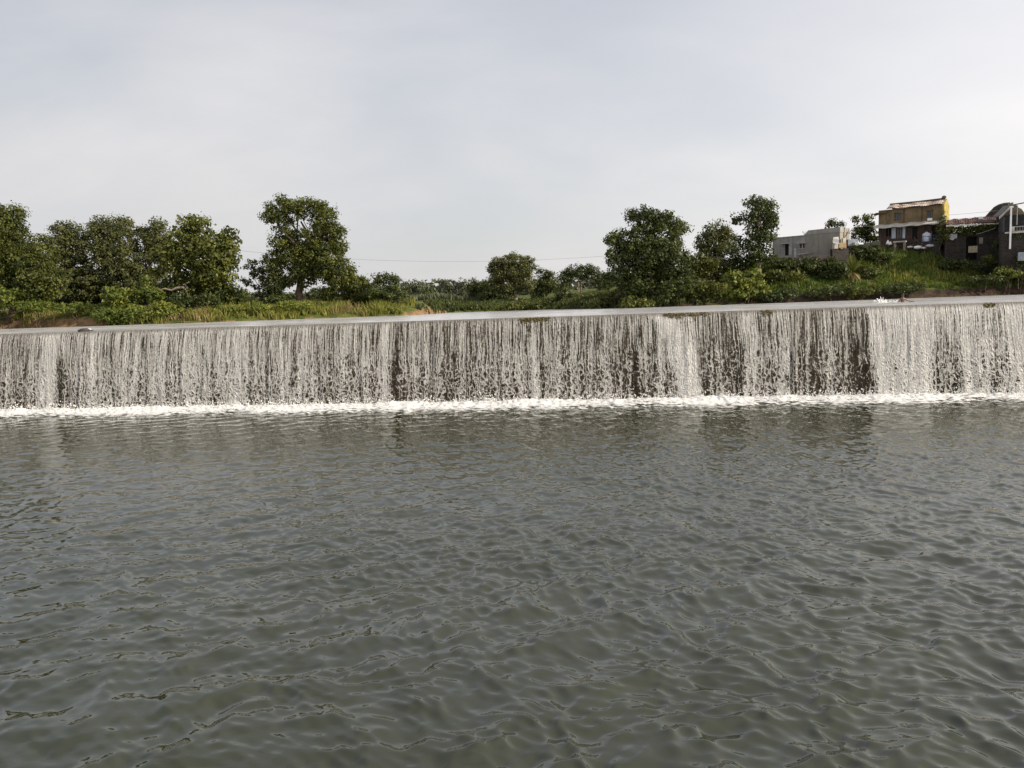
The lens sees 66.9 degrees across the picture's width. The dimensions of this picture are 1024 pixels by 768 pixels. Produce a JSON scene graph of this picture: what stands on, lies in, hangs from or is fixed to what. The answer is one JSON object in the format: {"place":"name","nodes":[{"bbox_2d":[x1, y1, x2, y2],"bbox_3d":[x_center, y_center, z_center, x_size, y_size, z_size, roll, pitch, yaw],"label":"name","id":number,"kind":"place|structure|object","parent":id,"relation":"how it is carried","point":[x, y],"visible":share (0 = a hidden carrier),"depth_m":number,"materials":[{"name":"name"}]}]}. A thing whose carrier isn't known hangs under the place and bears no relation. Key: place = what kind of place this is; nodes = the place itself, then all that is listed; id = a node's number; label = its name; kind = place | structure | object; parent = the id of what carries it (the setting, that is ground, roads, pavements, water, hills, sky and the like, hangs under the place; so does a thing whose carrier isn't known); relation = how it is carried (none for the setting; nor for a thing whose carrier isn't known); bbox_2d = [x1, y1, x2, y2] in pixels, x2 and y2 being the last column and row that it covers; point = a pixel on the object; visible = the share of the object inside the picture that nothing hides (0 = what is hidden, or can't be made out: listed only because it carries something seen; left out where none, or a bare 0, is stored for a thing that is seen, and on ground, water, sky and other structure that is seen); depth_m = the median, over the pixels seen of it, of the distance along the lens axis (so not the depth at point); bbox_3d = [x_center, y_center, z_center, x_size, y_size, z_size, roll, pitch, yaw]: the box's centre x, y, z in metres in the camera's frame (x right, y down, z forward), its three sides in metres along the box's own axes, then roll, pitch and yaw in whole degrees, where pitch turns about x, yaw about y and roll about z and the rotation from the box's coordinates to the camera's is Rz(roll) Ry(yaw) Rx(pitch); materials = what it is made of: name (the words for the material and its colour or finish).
{"place":"outdoors","nodes":[
{"label":"outdoors","id":0,"kind":"place"},
{"bbox_2d":[248,248,689,261],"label":"power line","id":1,"kind":"object","parent":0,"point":[462,261],"visible":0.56,"depth_m":105.57,"materials":[{"name":"grey metal"}]},
{"bbox_2d":[0,397,1023,767],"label":"river water","id":2,"kind":"structure","parent":0,"point":[780,585],"depth_m":16.25,"materials":[{"name":"grey liquid"}]},
{"bbox_2d":[0,383,1023,418],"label":"foam","id":3,"kind":"object","parent":2,"relation":"on","point":[694,401],"visible":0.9,"depth_m":44.80,"materials":[{"name":"white"}]},
{"bbox_2d":[0,302,1023,414],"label":"waterfall","id":4,"kind":"structure","parent":0,"point":[912,323],"depth_m":45.69,"materials":[{"name":"liquid"}]},
{"bbox_2d":[0,294,1023,333],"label":"river water","id":5,"kind":"structure","parent":0,"point":[708,308],"depth_m":64.05,"materials":[{"name":"grey liquid"}]},
{"bbox_2d":[0,254,1023,328],"bbox_3d":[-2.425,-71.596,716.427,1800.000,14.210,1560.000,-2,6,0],"label":"ground","id":6,"kind":"structure","parent":0,"point":[929,292],"depth_m":97.27,"materials":[{"name":"green plant"}]},
{"bbox_2d":[0,286,26,328],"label":"bush","id":7,"kind":"object","parent":6,"relation":"on","point":[8,295],"visible":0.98,"depth_m":97.81,"materials":[{"name":"green plant"}]},
{"bbox_2d":[0,200,71,322],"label":"tree","id":8,"kind":"object","parent":6,"relation":"on","point":[27,266],"visible":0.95,"depth_m":99.49,"materials":[{"name":"green plant"}]},
{"bbox_2d":[13,299,59,327],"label":"bush","id":9,"kind":"object","parent":6,"relation":"on","point":[40,306],"visible":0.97,"depth_m":97.14,"materials":[{"name":"green plant"}]},
{"bbox_2d":[8,294,70,308],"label":"bush","id":10,"kind":"object","parent":6,"relation":"on","point":[59,301],"visible":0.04,"depth_m":115.32,"materials":[{"name":"green plant"}]},
{"bbox_2d":[46,217,101,303],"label":"tree","id":11,"kind":"object","parent":6,"relation":"on","point":[66,239],"visible":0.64,"depth_m":110.64,"materials":[{"name":"green plant"}]},
{"bbox_2d":[54,301,99,319],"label":"bush","id":12,"kind":"object","parent":6,"relation":"on","point":[74,308],"visible":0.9,"depth_m":96.99,"materials":[{"name":"green plant"}]},
{"bbox_2d":[61,291,106,306],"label":"bush","id":13,"kind":"object","parent":6,"relation":"on","point":[98,300],"visible":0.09,"depth_m":115.65,"materials":[{"name":"green plant"}]},
{"bbox_2d":[69,213,156,299],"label":"tree","id":14,"kind":"object","parent":6,"relation":"on","point":[105,251],"visible":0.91,"depth_m":111.03,"materials":[{"name":"green plant"}]},
{"bbox_2d":[91,285,136,317],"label":"bush","id":15,"kind":"object","parent":6,"relation":"on","point":[113,298],"visible":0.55,"depth_m":95.70,"materials":[{"name":"green plant"}]},
{"bbox_2d":[91,305,168,325],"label":"bush","id":16,"kind":"object","parent":6,"relation":"on","point":[118,317],"visible":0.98,"depth_m":94.20,"materials":[{"name":"green plant"}]},
{"bbox_2d":[121,274,166,310],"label":"bush","id":17,"kind":"object","parent":6,"relation":"on","point":[137,294],"visible":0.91,"depth_m":96.90,"materials":[{"name":"green plant"}]},
{"bbox_2d":[114,216,174,305],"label":"tree","id":18,"kind":"object","parent":6,"relation":"on","point":[154,235],"visible":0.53,"depth_m":113.30,"materials":[{"name":"green plant"}]},
{"bbox_2d":[151,300,191,318],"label":"bush","id":19,"kind":"object","parent":6,"relation":"on","point":[168,309],"visible":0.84,"depth_m":94.78,"materials":[{"name":"green plant"}]},
{"bbox_2d":[165,291,197,309],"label":"bush","id":20,"kind":"object","parent":6,"relation":"on","point":[187,301],"visible":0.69,"depth_m":96.86,"materials":[{"name":"green plant"}]},
{"bbox_2d":[145,211,249,305],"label":"tree","id":21,"kind":"object","parent":6,"relation":"on","point":[213,268],"visible":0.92,"depth_m":100.29,"materials":[{"name":"green plant"}]},
{"bbox_2d":[192,290,220,308],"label":"bush","id":22,"kind":"object","parent":6,"relation":"on","point":[208,299],"visible":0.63,"depth_m":96.38,"materials":[{"name":"green plant"}]},
{"bbox_2d":[0,296,415,327],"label":"riverside grass","id":23,"kind":"structure","parent":6,"relation":"on","point":[375,308],"depth_m":97.36,"materials":[{"name":"green plant"}]},
{"bbox_2d":[213,303,245,315],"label":"bush","id":24,"kind":"object","parent":6,"relation":"on","point":[227,308],"visible":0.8,"depth_m":95.68,"materials":[{"name":"green plant"}]},
{"bbox_2d":[215,284,258,305],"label":"bush","id":25,"kind":"object","parent":6,"relation":"on","point":[249,298],"visible":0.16,"depth_m":114.38,"materials":[{"name":"green plant"}]},
{"bbox_2d":[239,259,270,301],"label":"tree","id":26,"kind":"object","parent":6,"relation":"on","point":[254,275],"visible":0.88,"depth_m":107.77,"materials":[{"name":"green plant"}]},
{"bbox_2d":[241,300,276,314],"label":"bush","id":27,"kind":"object","parent":6,"relation":"on","point":[256,304],"visible":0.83,"depth_m":95.91,"materials":[{"name":"green plant"}]},
{"bbox_2d":[262,294,298,305],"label":"bush","id":28,"kind":"object","parent":6,"relation":"on","point":[273,299],"visible":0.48,"depth_m":102.91,"materials":[{"name":"green plant"}]},
{"bbox_2d":[251,282,334,303],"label":"bush","id":29,"kind":"object","parent":6,"relation":"on","point":[268,290],"visible":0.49,"depth_m":116.67,"materials":[{"name":"green plant"}]},
{"bbox_2d":[272,300,313,312],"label":"bush","id":30,"kind":"object","parent":6,"relation":"on","point":[288,306],"visible":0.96,"depth_m":96.27,"materials":[{"name":"green plant"}]},
{"bbox_2d":[256,192,359,301],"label":"tree","id":31,"kind":"object","parent":6,"relation":"on","point":[311,255],"visible":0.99,"depth_m":103.79,"materials":[{"name":"green plant"}]},
{"bbox_2d":[1,267,685,312],"bbox_3d":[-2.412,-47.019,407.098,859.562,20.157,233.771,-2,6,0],"label":"distant woods","id":32,"kind":"object","parent":6,"relation":"on","point":[437,289],"visible":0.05,"depth_m":312.13,"materials":[{"name":"green plant"}]},
{"bbox_2d":[317,269,372,306],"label":"bush","id":33,"kind":"object","parent":6,"relation":"on","point":[348,287],"visible":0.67,"depth_m":102.42,"materials":[{"name":"green plant"}]},
{"bbox_2d":[362,271,409,305],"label":"tree","id":34,"kind":"object","parent":6,"relation":"on","point":[382,293],"visible":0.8,"depth_m":100.76,"materials":[{"name":"green plant"}]},
{"bbox_2d":[296,291,488,302],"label":"crop rows","id":35,"kind":"object","parent":6,"relation":"on","point":[434,295],"visible":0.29,"depth_m":149.01,"materials":[{"name":"green plant"}]},
{"bbox_2d":[383,306,405,314],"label":"bush","id":36,"kind":"object","parent":6,"relation":"on","point":[396,310],"visible":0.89,"depth_m":97.78,"materials":[{"name":"green plant"}]},
{"bbox_2d":[401,278,428,295],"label":"tree","id":37,"kind":"object","parent":6,"relation":"on","point":[414,288],"visible":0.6,"depth_m":202.82,"materials":[{"name":"green plant"}]},
{"bbox_2d":[439,277,466,296],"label":"tree","id":38,"kind":"object","parent":6,"relation":"on","point":[460,288],"visible":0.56,"depth_m":168.31,"materials":[{"name":"green plant"}]},
{"bbox_2d":[441,301,467,308],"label":"bush","id":39,"kind":"object","parent":6,"relation":"on","point":[448,305],"visible":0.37,"depth_m":122.35,"materials":[{"name":"green plant"}]},
{"bbox_2d":[464,277,487,299],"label":"tree","id":40,"kind":"object","parent":6,"relation":"on","point":[475,287],"visible":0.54,"depth_m":149.87,"materials":[{"name":"green plant"}]},
{"bbox_2d":[462,302,490,310],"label":"bush","id":41,"kind":"object","parent":6,"relation":"on","point":[476,305],"visible":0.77,"depth_m":122.97,"materials":[{"name":"green plant"}]},
{"bbox_2d":[476,278,512,300],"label":"tree","id":42,"kind":"object","parent":6,"relation":"on","point":[492,295],"visible":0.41,"depth_m":146.45,"materials":[{"name":"green plant"}]},
{"bbox_2d":[494,299,527,310],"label":"bush","id":43,"kind":"object","parent":6,"relation":"on","point":[511,305],"visible":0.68,"depth_m":120.20,"materials":[{"name":"green plant"}]},
{"bbox_2d":[0,306,1022,409],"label":"weir","id":44,"kind":"object","parent":6,"relation":"on","point":[853,360],"visible":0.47,"depth_m":45.94,"materials":[{"name":"concrete"}]},
{"bbox_2d":[519,316,549,326],"bbox_3d":[1.365,-3.635,45.861,1.888,0.730,0.321,-1,6,8],"label":"moss clump","id":45,"kind":"object","parent":44,"relation":"on","point":[530,319],"visible":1,"depth_m":45.84,"materials":[{"name":"green plant"}]},
{"bbox_2d":[663,312,706,320],"bbox_3d":[9.971,-3.803,44.679,2.546,0.708,0.336,-1,6,8],"label":"moss clump","id":46,"kind":"object","parent":44,"relation":"on","point":[691,314],"visible":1,"depth_m":44.64,"materials":[{"name":"green plant"}]},
{"bbox_2d":[485,250,540,299],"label":"tree","id":47,"kind":"object","parent":6,"relation":"on","point":[500,270],"visible":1,"depth_m":135.95,"materials":[{"name":"green plant"}]},
{"bbox_2d":[515,297,557,310],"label":"bush","id":48,"kind":"object","parent":6,"relation":"on","point":[528,306],"visible":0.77,"depth_m":117.95,"materials":[{"name":"green plant"}]},
{"bbox_2d":[527,267,560,298],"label":"tree","id":49,"kind":"object","parent":6,"relation":"on","point":[544,287],"visible":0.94,"depth_m":140.51,"materials":[{"name":"green plant"}]},
{"bbox_2d":[415,279,705,313],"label":"bushes","id":50,"kind":"object","parent":6,"relation":"on","point":[436,304],"visible":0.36,"depth_m":115.56,"materials":[{"name":"green plant"}]},
{"bbox_2d":[548,285,581,302],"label":"bush","id":51,"kind":"object","parent":6,"relation":"on","point":[562,293],"visible":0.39,"depth_m":118.02,"materials":[{"name":"green plant"}]},
{"bbox_2d":[556,263,609,294],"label":"tree","id":52,"kind":"object","parent":6,"relation":"on","point":[570,274],"visible":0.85,"depth_m":144.25,"materials":[{"name":"green plant"}]},
{"bbox_2d":[588,289,631,308],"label":"bush","id":53,"kind":"object","parent":6,"relation":"on","point":[602,303],"visible":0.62,"depth_m":98.79,"materials":[{"name":"green plant"}]},
{"bbox_2d":[598,234,630,298],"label":"tree","id":54,"kind":"object","parent":6,"relation":"on","point":[614,275],"visible":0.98,"depth_m":94.65,"materials":[{"name":"green plant"}]},
{"bbox_2d":[618,295,655,307],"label":"bush","id":55,"kind":"object","parent":6,"relation":"on","point":[628,302],"visible":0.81,"depth_m":91.30,"materials":[{"name":"green plant"}]},
{"bbox_2d":[603,203,698,299],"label":"tree","id":56,"kind":"object","parent":6,"relation":"on","point":[650,266],"visible":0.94,"depth_m":94.78,"materials":[{"name":"green plant"}]},
{"bbox_2d":[655,275,698,306],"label":"bush","id":57,"kind":"object","parent":6,"relation":"on","point":[670,289],"visible":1,"depth_m":92.48,"materials":[{"name":"green plant"}]},
{"bbox_2d":[686,253,721,280],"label":"bush","id":58,"kind":"object","parent":6,"relation":"on","point":[704,263],"visible":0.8,"depth_m":99.54,"materials":[{"name":"green plant"}]},
{"bbox_2d":[683,278,727,305],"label":"bush","id":59,"kind":"object","parent":6,"relation":"on","point":[708,289],"visible":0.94,"depth_m":92.97,"materials":[{"name":"green plant"}]},
{"bbox_2d":[692,218,737,258],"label":"tree","id":60,"kind":"object","parent":6,"relation":"on","point":[709,237],"visible":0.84,"depth_m":111.80,"materials":[{"name":"green plant"}]},
{"bbox_2d":[699,256,737,282],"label":"bush","id":61,"kind":"object","parent":6,"relation":"on","point":[716,276],"visible":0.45,"depth_m":101.48,"materials":[{"name":"green plant"}]},
{"bbox_2d":[722,258,756,272],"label":"bush","id":62,"kind":"object","parent":6,"relation":"on","point":[742,267],"visible":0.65,"depth_m":100.70,"materials":[{"name":"green plant"}]},
{"bbox_2d":[720,268,771,302],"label":"bush","id":63,"kind":"object","parent":6,"relation":"on","point":[751,282],"visible":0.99,"depth_m":93.23,"materials":[{"name":"green plant"}]},
{"bbox_2d":[720,194,781,272],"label":"tree","id":64,"kind":"object","parent":6,"relation":"on","point":[765,216],"visible":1,"depth_m":99.35,"materials":[{"name":"green plant"}]},
{"bbox_2d":[758,285,802,302],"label":"bush","id":65,"kind":"object","parent":6,"relation":"on","point":[790,292],"visible":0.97,"depth_m":93.35,"materials":[{"name":"green plant"}]},
{"bbox_2d":[762,268,806,281],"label":"bush","id":66,"kind":"object","parent":6,"relation":"on","point":[779,275],"visible":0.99,"depth_m":97.73,"materials":[{"name":"green plant"}]},
{"bbox_2d":[769,256,812,273],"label":"bush","id":67,"kind":"object","parent":6,"relation":"on","point":[788,263],"visible":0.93,"depth_m":99.54,"materials":[{"name":"green plant"}]},
{"bbox_2d":[772,227,848,260],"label":"concrete house","id":68,"kind":"structure","parent":6,"relation":"on","point":[812,243],"depth_m":104.96,"materials":[{"name":"grey paint"}]},
{"bbox_2d":[784,244,791,255],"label":"door","id":69,"kind":"structure","parent":68,"relation":"in","point":[787,247],"depth_m":107.42,"materials":[{"name":"black"}]},
{"bbox_2d":[803,255,841,274],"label":"bush","id":70,"kind":"object","parent":6,"relation":"on","point":[821,264],"visible":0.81,"depth_m":99.45,"materials":[{"name":"green plant"}]},
{"bbox_2d":[804,283,856,300],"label":"bush","id":71,"kind":"object","parent":6,"relation":"on","point":[828,291],"visible":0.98,"depth_m":94.35,"materials":[{"name":"green plant"}]},
{"bbox_2d":[816,260,851,280],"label":"bush","id":72,"kind":"object","parent":6,"relation":"on","point":[840,271],"visible":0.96,"depth_m":98.61,"materials":[{"name":"green plant"}]},
{"bbox_2d":[824,218,846,227],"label":"tree","id":73,"kind":"object","parent":6,"relation":"on","point":[831,223],"visible":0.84,"depth_m":117.22,"materials":[{"name":"green plant"}]},
{"bbox_2d":[830,248,847,264],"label":"stone wall","id":74,"kind":"structure","parent":6,"relation":"on","point":[841,254],"depth_m":101.92,"materials":[{"name":"grey stone"}]},
{"bbox_2d":[658,245,1023,302],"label":"hillside grass","id":75,"kind":"structure","parent":6,"relation":"on","point":[908,258],"depth_m":100.42,"materials":[{"name":"green plant"}]},
{"bbox_2d":[844,253,868,282],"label":"date palm","id":76,"kind":"object","parent":6,"relation":"on","point":[852,263],"visible":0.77,"depth_m":99.23,"materials":[{"name":"green plant"}]},
{"bbox_2d":[849,213,877,243],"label":"tree","id":77,"kind":"object","parent":6,"relation":"on","point":[864,231],"visible":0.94,"depth_m":114.07,"materials":[{"name":"green plant"}]},
{"bbox_2d":[845,283,882,299],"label":"bush","id":78,"kind":"object","parent":6,"relation":"on","point":[871,290],"visible":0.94,"depth_m":95.13,"materials":[{"name":"green plant"}]},
{"bbox_2d":[848,241,879,257],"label":"stone wall","id":79,"kind":"structure","parent":6,"relation":"on","point":[873,243],"depth_m":106.09,"materials":[{"name":"grey stone"}]},
{"bbox_2d":[849,242,885,261],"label":"bush","id":80,"kind":"object","parent":6,"relation":"on","point":[867,251],"visible":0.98,"depth_m":102.93,"materials":[{"name":"green plant"}]},
{"bbox_2d":[847,239,857,246],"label":"tarpaulin","id":81,"kind":"object","parent":80,"relation":"on","point":[850,242],"visible":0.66,"depth_m":103.67,"materials":[{"name":"white plastic"}]},
{"bbox_2d":[856,265,883,278],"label":"bush","id":82,"kind":"object","parent":6,"relation":"on","point":[865,271],"visible":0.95,"depth_m":99.50,"materials":[{"name":"green plant"}]},
{"bbox_2d":[868,252,895,265],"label":"bush","id":83,"kind":"object","parent":6,"relation":"on","point":[885,257],"visible":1,"depth_m":102.89,"materials":[{"name":"green plant"}]},
{"bbox_2d":[881,280,926,297],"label":"bush","id":84,"kind":"object","parent":6,"relation":"on","point":[909,286],"visible":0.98,"depth_m":95.42,"materials":[{"name":"green plant"}]},
{"bbox_2d":[871,196,948,255],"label":"mud house","id":85,"kind":"structure","parent":6,"relation":"on","point":[908,222],"depth_m":107.77,"materials":[{"name":"brick"}]},
{"bbox_2d":[885,227,891,236],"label":"window","id":86,"kind":"structure","parent":85,"relation":"in","point":[888,231],"depth_m":109.84,"materials":[{"name":"black"}]},
{"bbox_2d":[895,227,901,238],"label":"window","id":87,"kind":"structure","parent":85,"relation":"in","point":[898,230],"depth_m":109.08,"materials":[{"name":"grey wood"}]},
{"bbox_2d":[911,227,917,238],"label":"door","id":88,"kind":"structure","parent":85,"relation":"in","point":[914,232],"depth_m":107.89,"materials":[{"name":"black"}]},
{"bbox_2d":[922,232,930,248],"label":"water tank","id":89,"kind":"object","parent":85,"relation":"on","point":[926,236],"visible":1,"depth_m":105.59,"materials":[{"name":"blue plastic"}]},
{"bbox_2d":[933,211,947,257],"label":"bush","id":90,"kind":"object","parent":6,"relation":"on","point":[941,227],"visible":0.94,"depth_m":104.36,"materials":[{"name":"green plant"}]},
{"bbox_2d":[936,257,964,272],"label":"bush","id":91,"kind":"object","parent":6,"relation":"on","point":[946,263],"visible":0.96,"depth_m":102.03,"materials":[{"name":"green plant"}]},
{"bbox_2d":[942,216,998,274],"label":"stone hut","id":92,"kind":"object","parent":6,"relation":"on","point":[957,247],"visible":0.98,"depth_m":102.98,"materials":[{"name":"black"}]},
{"bbox_2d":[968,246,977,252],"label":"woven mat","id":93,"kind":"object","parent":92,"relation":"in","point":[972,249],"visible":1,"depth_m":102.85,"materials":[{"name":"beige wicker"}]},
{"bbox_2d":[959,259,993,275],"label":"bush","id":94,"kind":"object","parent":6,"relation":"on","point":[978,266],"visible":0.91,"depth_m":100.31,"materials":[{"name":"green plant"}]},
{"bbox_2d":[960,272,1008,295],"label":"bush","id":95,"kind":"object","parent":6,"relation":"on","point":[997,278],"visible":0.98,"depth_m":97.15,"materials":[{"name":"green plant"}]},
{"bbox_2d":[979,252,997,272],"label":"bush","id":96,"kind":"object","parent":6,"relation":"on","point":[991,259],"visible":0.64,"depth_m":99.87,"materials":[{"name":"green plant"}]},
{"bbox_2d":[990,231,1004,273],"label":"bush","id":97,"kind":"object","parent":6,"relation":"on","point":[995,245],"visible":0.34,"depth_m":99.79,"materials":[{"name":"green plant"}]},
{"bbox_2d":[981,202,1023,230],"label":"roof","id":98,"kind":"structure","parent":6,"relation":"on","point":[993,211],"depth_m":103.74,"materials":[{"name":"paint"}]},
{"bbox_2d":[993,202,1023,277],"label":"porch shed","id":99,"kind":"structure","parent":6,"relation":"on","point":[1010,246],"depth_m":97.94,"materials":[{"name":"metal"}]},
{"bbox_2d":[993,265,1023,294],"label":"bush","id":100,"kind":"object","parent":6,"relation":"on","point":[1012,272],"visible":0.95,"depth_m":97.01,"materials":[{"name":"green plant"}]},
{"bbox_2d":[1014,256,1023,294],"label":"bush","id":101,"kind":"object","parent":6,"relation":"on","point":[1022,263],"visible":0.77,"depth_m":97.30,"materials":[{"name":"green plant"}]},
{"bbox_2d":[0,0,1023,297],"label":"sky","id":102,"kind":"structure","parent":0,"point":[480,131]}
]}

